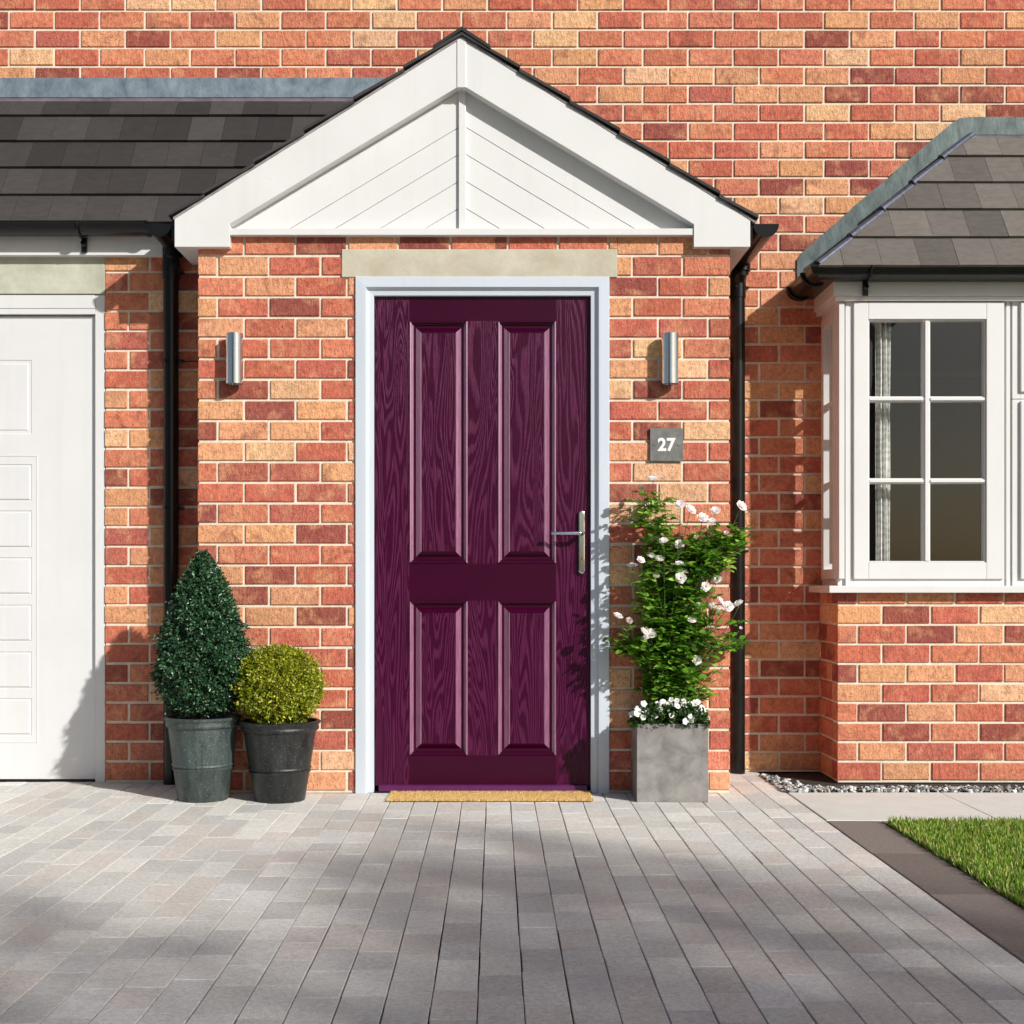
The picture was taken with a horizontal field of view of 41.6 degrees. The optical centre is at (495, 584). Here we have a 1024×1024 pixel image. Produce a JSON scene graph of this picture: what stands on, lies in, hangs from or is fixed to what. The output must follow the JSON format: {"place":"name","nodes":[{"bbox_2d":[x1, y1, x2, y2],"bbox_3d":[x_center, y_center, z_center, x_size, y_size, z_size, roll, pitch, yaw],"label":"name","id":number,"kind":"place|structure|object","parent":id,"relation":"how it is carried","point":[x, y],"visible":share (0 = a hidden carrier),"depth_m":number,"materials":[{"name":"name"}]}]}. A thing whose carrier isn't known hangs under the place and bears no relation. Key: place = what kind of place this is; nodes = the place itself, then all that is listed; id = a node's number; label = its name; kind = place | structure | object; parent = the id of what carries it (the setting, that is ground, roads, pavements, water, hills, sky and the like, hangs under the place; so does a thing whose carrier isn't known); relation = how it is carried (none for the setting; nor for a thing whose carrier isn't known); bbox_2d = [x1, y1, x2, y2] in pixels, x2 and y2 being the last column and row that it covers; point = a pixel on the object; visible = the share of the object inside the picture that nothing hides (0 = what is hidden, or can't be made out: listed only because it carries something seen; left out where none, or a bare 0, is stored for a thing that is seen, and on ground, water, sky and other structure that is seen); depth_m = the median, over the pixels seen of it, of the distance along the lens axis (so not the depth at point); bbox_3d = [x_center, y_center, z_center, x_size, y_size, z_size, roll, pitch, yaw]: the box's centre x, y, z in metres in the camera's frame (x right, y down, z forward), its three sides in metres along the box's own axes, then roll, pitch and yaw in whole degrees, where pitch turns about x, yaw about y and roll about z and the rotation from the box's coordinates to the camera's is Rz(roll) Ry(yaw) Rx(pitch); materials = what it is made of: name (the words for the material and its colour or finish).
{"place":"outdoors","nodes":[
{"label":"outdoors","id":0,"kind":"place"},
{"bbox_2d":[0,772,1023,1023],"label":"driveway","id":1,"kind":"structure","parent":0,"point":[752,898],"depth_m":3.63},
{"bbox_2d":[149,549,260,802],"bbox_3d":[-1.217,0.374,5.622,0.456,1.046,0.453,0,0,0],"label":"potted cone topiary","id":2,"kind":"object","parent":1,"relation":"on","point":[202,731],"visible":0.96,"depth_m":5.52,"materials":[{"name":"plant"}]},
{"bbox_2d":[229,642,332,803],"bbox_3d":[-0.888,0.570,5.601,0.437,0.655,0.426,0,0,0],"label":"potted ball topiary","id":3,"kind":"object","parent":1,"relation":"on","point":[278,728],"visible":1,"depth_m":5.50,"materials":[{"name":"plant"}]},
{"bbox_2d":[386,790,593,800],"bbox_3d":[-0.023,0.887,5.661,0.857,0.012,0.239,0,0,0],"label":"doormat","id":4,"kind":"object","parent":1,"relation":"on","point":[488,795],"visible":1,"depth_m":5.64,"materials":[{"name":"beige wicker"}]},
{"bbox_2d":[602,476,754,801],"bbox_3d":[0.781,0.222,5.659,0.655,1.350,0.310,0,0,0],"label":"rose planter","id":5,"kind":"object","parent":1,"relation":"on","point":[670,721],"visible":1,"depth_m":5.62,"materials":[{"name":"plant"}]},
{"bbox_2d":[758,772,821,772],"bbox_3d":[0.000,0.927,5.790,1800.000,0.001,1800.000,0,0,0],"label":"ground","id":6,"kind":"structure","parent":0,"point":[789,772],"depth_m":6.64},
{"bbox_2d":[0,0,1023,792],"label":"brick house","id":7,"kind":"structure","parent":6,"relation":"on","point":[452,270],"depth_m":6.09,"materials":[{"name":"brick"}]},
{"bbox_2d":[0,316,94,781],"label":"garage door","id":8,"kind":"structure","parent":7,"relation":"in","point":[47,363],"depth_m":6.12,"materials":[{"name":"white paint"}]},
{"bbox_2d":[226,332,242,384],"bbox_3d":[-1.113,-0.962,5.749,0.073,0.215,0.079,0,0,0],"label":"wall light","id":9,"kind":"object","parent":7,"relation":"attached to","point":[234,358],"visible":1,"depth_m":5.71,"materials":[{"name":"silver metal"}]},
{"bbox_2d":[374,297,591,792],"bbox_3d":[-0.054,-0.173,5.807,0.936,2.139,0.120,0,0,0],"label":"front door","id":10,"kind":"structure","parent":7,"relation":"in","point":[482,404],"depth_m":5.82,"materials":[{"name":"purple paint"}]},
{"bbox_2d":[650,428,682,460],"bbox_3d":[0.734,-0.599,5.782,0.142,0.142,0.014,0,0,0],"label":"house number sign","id":11,"kind":"object","parent":7,"relation":"attached to","point":[666,444],"visible":1,"depth_m":5.78,"materials":[{"name":"stone"}]},
{"bbox_2d":[661,332,678,384],"bbox_3d":[0.744,-0.962,5.749,0.073,0.215,0.079,0,0,0],"label":"wall light","id":12,"kind":"object","parent":7,"relation":"attached to","point":[669,358],"visible":1,"depth_m":5.72,"materials":[{"name":"silver metal"}]},
{"bbox_2d":[821,305,835,585],"bbox_3d":[1.575,-0.638,6.276,0.056,1.289,0.322,0,0,0],"label":"window","id":13,"kind":"structure","parent":7,"relation":"in","point":[828,323],"depth_m":6.33,"materials":[{"name":"white plastic"}]},
{"bbox_2d":[875,323,890,560],"bbox_3d":[1.782,-0.634,6.201,0.070,1.260,0.041,0,0,0],"label":"curtain","id":14,"kind":"object","parent":7,"relation":"hanging from","point":[882,388],"visible":0.8,"depth_m":6.20,"materials":[{"name":"fabric"}]},
{"bbox_2d":[845,302,1003,585],"bbox_3d":[1.943,-0.638,6.121,0.717,1.289,0.074,0,0,0],"label":"window","id":15,"kind":"structure","parent":7,"relation":"in","point":[859,571],"depth_m":6.08,"materials":[{"name":"white plastic"}]},
{"bbox_2d":[1011,302,1023,399],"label":"window","id":16,"kind":"structure","parent":7,"relation":"in","point":[1017,308],"depth_m":6.10,"materials":[{"name":"white plastic"}]},
{"bbox_2d":[1011,399,1023,585],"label":"window","id":17,"kind":"structure","parent":7,"relation":"in","point":[1017,405],"depth_m":6.10,"materials":[{"name":"white plastic"}]},
{"bbox_2d":[759,773,1023,793],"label":"soil bed","id":18,"kind":"object","parent":6,"relation":"on","point":[821,779],"visible":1,"depth_m":6.14,"materials":[{"name":"brown soil"}]},
{"bbox_2d":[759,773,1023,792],"bbox_3d":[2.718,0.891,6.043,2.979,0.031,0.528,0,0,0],"label":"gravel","id":19,"kind":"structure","parent":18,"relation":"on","point":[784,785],"depth_m":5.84,"materials":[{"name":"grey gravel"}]},
{"bbox_2d":[827,821,1023,962],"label":"edging","id":20,"kind":"object","parent":6,"relation":"on","point":[994,917],"visible":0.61,"depth_m":4.02,"materials":[{"name":"grey concrete"}]},
{"bbox_2d":[788,792,1023,821],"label":"path","id":21,"kind":"structure","parent":0,"point":[872,806],"depth_m":5.44,"materials":[{"name":"beige concrete"}]},
{"bbox_2d":[887,814,1023,909],"bbox_3d":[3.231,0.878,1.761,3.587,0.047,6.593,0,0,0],"label":"grass","id":22,"kind":"structure","parent":0,"point":[979,849],"depth_m":4.54,"materials":[{"name":"green plant"}]}
]}

